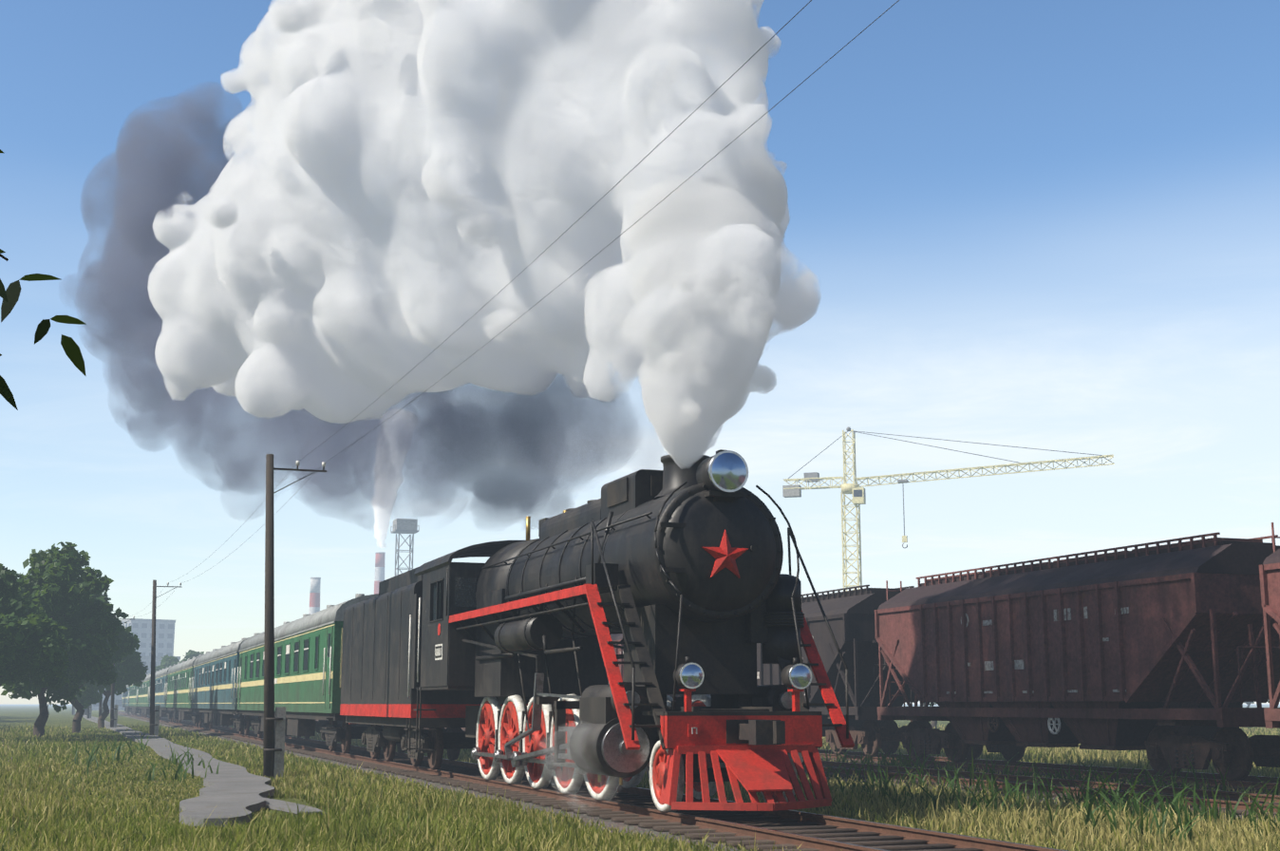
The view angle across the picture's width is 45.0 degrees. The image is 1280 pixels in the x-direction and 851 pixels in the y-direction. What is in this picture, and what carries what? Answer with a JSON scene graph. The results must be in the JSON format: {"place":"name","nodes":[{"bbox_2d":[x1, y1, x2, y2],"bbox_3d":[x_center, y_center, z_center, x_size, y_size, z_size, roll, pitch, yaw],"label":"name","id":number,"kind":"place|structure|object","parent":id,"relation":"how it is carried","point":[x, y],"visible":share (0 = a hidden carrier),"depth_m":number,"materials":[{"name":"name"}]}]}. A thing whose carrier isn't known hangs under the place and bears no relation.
{"place":"outdoors","nodes":[
{"label":"outdoors","id":0,"kind":"place"},
{"bbox_2d":[1,739,27,847],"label":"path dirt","id":1,"kind":"structure","parent":0,"point":[13,771],"depth_m":42.72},
{"bbox_2d":[120,618,175,656],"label":"apartment building","id":2,"kind":"structure","parent":0,"point":[141,629],"depth_m":486.45,"materials":[{"name":"concrete"}]},
{"bbox_2d":[0,703,1279,850],"bbox_3d":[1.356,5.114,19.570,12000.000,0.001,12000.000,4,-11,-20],"label":"ground","id":3,"kind":"structure","parent":0,"point":[13,715],"depth_m":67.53,"materials":[{"name":"green plant"}]},
{"bbox_2d":[0,563,76,690],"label":"tree","id":4,"kind":"object","parent":3,"relation":"on","point":[33,647],"visible":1,"depth_m":65.17,"materials":[{"name":"green plant"}]},
{"bbox_2d":[0,149,87,410],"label":"leaves","id":5,"kind":"object","parent":3,"relation":"on","point":[9,295],"visible":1,"depth_m":3.60,"materials":[{"name":"green plant"}]},
{"bbox_2d":[0,541,129,736],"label":"tree","id":6,"kind":"object","parent":3,"relation":"on","point":[61,586],"visible":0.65,"depth_m":73.25,"materials":[{"name":"green plant"}]},
{"bbox_2d":[86,704,92,717],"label":"telegraph pole","id":7,"kind":"object","parent":3,"relation":"on","point":[89,710],"visible":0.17,"depth_m":156.30,"materials":[{"name":"brown wood"}]},
{"bbox_2d":[98,693,103,716],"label":"telegraph pole","id":8,"kind":"object","parent":3,"relation":"on","point":[101,708],"visible":0.12,"depth_m":119.54,"materials":[{"name":"brown wood"}]},
{"bbox_2d":[69,590,140,733],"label":"tree","id":9,"kind":"object","parent":3,"relation":"on","point":[127,643],"visible":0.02,"depth_m":85.32,"materials":[{"name":"green plant"}]},
{"bbox_2d":[75,633,148,727],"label":"tree","id":10,"kind":"object","parent":3,"relation":"on","point":[131,669],"visible":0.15,"depth_m":102.38,"materials":[{"name":"green plant"}]},
{"bbox_2d":[110,615,134,727],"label":"telegraph pole","id":11,"kind":"object","parent":3,"relation":"on","point":[113,719],"visible":0.56,"depth_m":97.43,"materials":[{"name":"brown wood"}]},
{"bbox_2d":[89,655,180,710],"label":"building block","id":12,"kind":"structure","parent":3,"relation":"on","point":[146,660],"depth_m":395.76,"materials":[{"name":"concrete"}]},
{"bbox_2d":[149,579,182,735],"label":"telegraph pole","id":13,"kind":"object","parent":3,"relation":"on","point":[154,724],"visible":0.83,"depth_m":73.13,"materials":[{"name":"brown wood"}]},
{"bbox_2d":[75,712,274,827],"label":"footpath","id":14,"kind":"structure","parent":3,"relation":"on","point":[232,789],"depth_m":27.06,"materials":[{"name":"concrete"}]},
{"bbox_2d":[264,797,322,814],"bbox_3d":[-5.592,5.854,23.864,0.700,0.045,4.182,6,-12,-32],"label":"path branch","id":15,"kind":"object","parent":14,"relation":"on","point":[272,803],"visible":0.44,"depth_m":23.15,"materials":[{"name":"concrete"}]},
{"bbox_2d":[150,649,204,674],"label":"tree","id":16,"kind":"object","parent":3,"relation":"on","point":[166,660],"visible":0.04,"depth_m":220.15,"materials":[{"name":"green plant"}]},
{"bbox_2d":[308,577,320,614],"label":"factory chimney","id":17,"kind":"object","parent":3,"relation":"on","point":[314,598],"visible":0.31,"depth_m":505.75,"materials":[{"name":"white concrete"}]},
{"bbox_2d":[374,551,385,594],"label":"factory chimney","id":18,"kind":"object","parent":3,"relation":"on","point":[379,576],"visible":0.29,"depth_m":629.04,"materials":[{"name":"white concrete"}]},
{"bbox_2d":[390,518,419,575],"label":"floodlight tower","id":19,"kind":"structure","parent":3,"relation":"on","point":[402,526],"depth_m":325.80,"materials":[{"name":"metal"}]},
{"bbox_2d":[109,712,745,850],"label":"ballast","id":20,"kind":"structure","parent":3,"relation":"on","point":[610,822],"depth_m":23.25,"materials":[{"name":"gravel"}]},
{"bbox_2d":[109,710,983,850],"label":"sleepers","id":21,"kind":"object","parent":20,"relation":"on","point":[873,839],"visible":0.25,"depth_m":20.83},
{"bbox_2d":[109,709,1067,850],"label":"ties","id":22,"kind":"object","parent":21,"relation":"on","point":[884,829],"depth_m":19.38,"materials":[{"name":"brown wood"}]},
{"bbox_2d":[121,684,133,715],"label":"coach","id":23,"kind":"object","parent":22,"relation":"on","point":[125,702],"visible":0.29,"depth_m":197.83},
{"bbox_2d":[128,674,150,716],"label":"coach","id":24,"kind":"object","parent":22,"relation":"on","point":[132,697],"visible":0.25,"depth_m":174.24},
{"bbox_2d":[136,669,170,716],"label":"coach","id":25,"kind":"object","parent":22,"relation":"on","point":[142,696],"visible":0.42,"depth_m":149.20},
{"bbox_2d":[148,662,196,721],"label":"coach","id":26,"kind":"object","parent":22,"relation":"on","point":[160,685],"visible":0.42,"depth_m":122.05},
{"bbox_2d":[164,651,228,727],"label":"coach","id":27,"kind":"object","parent":22,"relation":"on","point":[178,692],"visible":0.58,"depth_m":99.31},
{"bbox_2d":[190,633,258,735],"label":"coach","id":28,"kind":"object","parent":22,"relation":"on","point":[214,698],"visible":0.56,"depth_m":74.49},
{"bbox_2d":[235,593,444,752],"bbox_3d":[-11.173,8.859,54.053,3.250,4.479,27.180,4,-11,-20],"label":"coach","id":29,"kind":"object","parent":22,"relation":"on","point":[308,662],"visible":0.56,"depth_m":47.48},
{"bbox_2d":[339,566,527,769],"bbox_3d":[-4.874,5.829,36.924,3.175,4.376,11.080,4,-11,-20],"label":"tender","id":30,"kind":"object","parent":22,"relation":"on","point":[380,684],"visible":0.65,"depth_m":34.42,"materials":[{"name":"black metal"}]},
{"bbox_2d":[412,449,854,811],"bbox_3d":[-0.782,3.580,25.844,3.200,4.898,14.183,4,-11,-20],"label":"locomotive","id":31,"kind":"object","parent":22,"relation":"on","point":[670,572],"visible":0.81,"depth_m":21.29,"materials":[{"name":"black metal"}]},
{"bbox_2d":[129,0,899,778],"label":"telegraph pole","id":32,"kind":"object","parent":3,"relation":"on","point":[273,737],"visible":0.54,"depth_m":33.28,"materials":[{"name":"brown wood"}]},
{"bbox_2d":[922,701,937,728],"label":"tree","id":33,"kind":"object","parent":3,"relation":"on","point":[933,724],"visible":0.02,"depth_m":93.64,"materials":[{"name":"green plant"}]},
{"bbox_2d":[782,426,1114,590],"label":"tower crane","id":34,"kind":"object","parent":3,"relation":"on","point":[856,490],"visible":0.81,"depth_m":217.83,"materials":[{"name":"metal"}]},
{"bbox_2d":[807,774,1276,823],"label":"ballast","id":35,"kind":"structure","parent":3,"relation":"on","point":[1027,797],"depth_m":25.36,"materials":[{"name":"grey gravel"}]},
{"bbox_2d":[724,765,1279,819],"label":"sleepers","id":36,"kind":"object","parent":35,"relation":"on","point":[1055,795],"depth_m":26.76},
{"bbox_2d":[803,760,1279,811],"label":"rails","id":37,"kind":"object","parent":36,"relation":"on","point":[1168,790],"depth_m":27.20,"materials":[{"name":"metal"}]},
{"bbox_2d":[821,759,1271,794],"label":"ballast","id":38,"kind":"structure","parent":3,"relation":"on","point":[1099,781],"depth_m":29.50,"materials":[{"name":"grey gravel"}]},
{"bbox_2d":[820,756,1273,793],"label":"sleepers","id":39,"kind":"object","parent":38,"relation":"on","point":[1112,779],"depth_m":31.52},
{"bbox_2d":[233,714,1279,790],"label":"rails","id":40,"kind":"object","parent":39,"relation":"on","point":[1270,781],"depth_m":33.55,"materials":[{"name":"metal"}]},
{"bbox_2d":[608,633,679,696],"bbox_3d":[0.232,9.799,59.485,3.355,4.554,14.280,4,-11,-20],"label":"hopper","id":41,"kind":"object","parent":40,"relation":"on","point":[617,637],"depth_m":57.71,"materials":[{"name":"white metal"}]},
{"bbox_2d":[756,584,933,756],"bbox_3d":[4.913,7.509,46.760,3.355,4.554,14.280,4,-11,-20],"label":"hopper","id":42,"kind":"object","parent":40,"relation":"on","point":[850,614],"visible":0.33,"depth_m":41.84,"materials":[{"name":"metal"}]},
{"bbox_2d":[874,531,1279,780],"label":"hopper","id":43,"kind":"object","parent":40,"relation":"on","point":[1157,652],"visible":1,"depth_m":31.11,"materials":[{"name":"brown metal"}]},
{"bbox_2d":[1259,522,1279,728],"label":"hopper","id":44,"kind":"object","parent":40,"relation":"on","point":[1270,575],"visible":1,"depth_m":26.42,"materials":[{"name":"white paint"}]},
{"bbox_2d":[1243,701,1254,707],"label":"tree","id":45,"kind":"object","parent":3,"relation":"on","point":[1248,704],"depth_m":212.19,"materials":[{"name":"green plant"}]},
{"bbox_2d":[0,0,1279,812],"label":"sky","id":46,"kind":"structure","parent":0,"point":[1049,225],"materials":[{"name":"blue"}]},
{"bbox_2d":[72,729,1279,845],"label":"weedy grass","id":47,"kind":"structure","parent":0,"point":[1087,796],"depth_m":23.80,"materials":[{"name":"green plant"}]}
]}

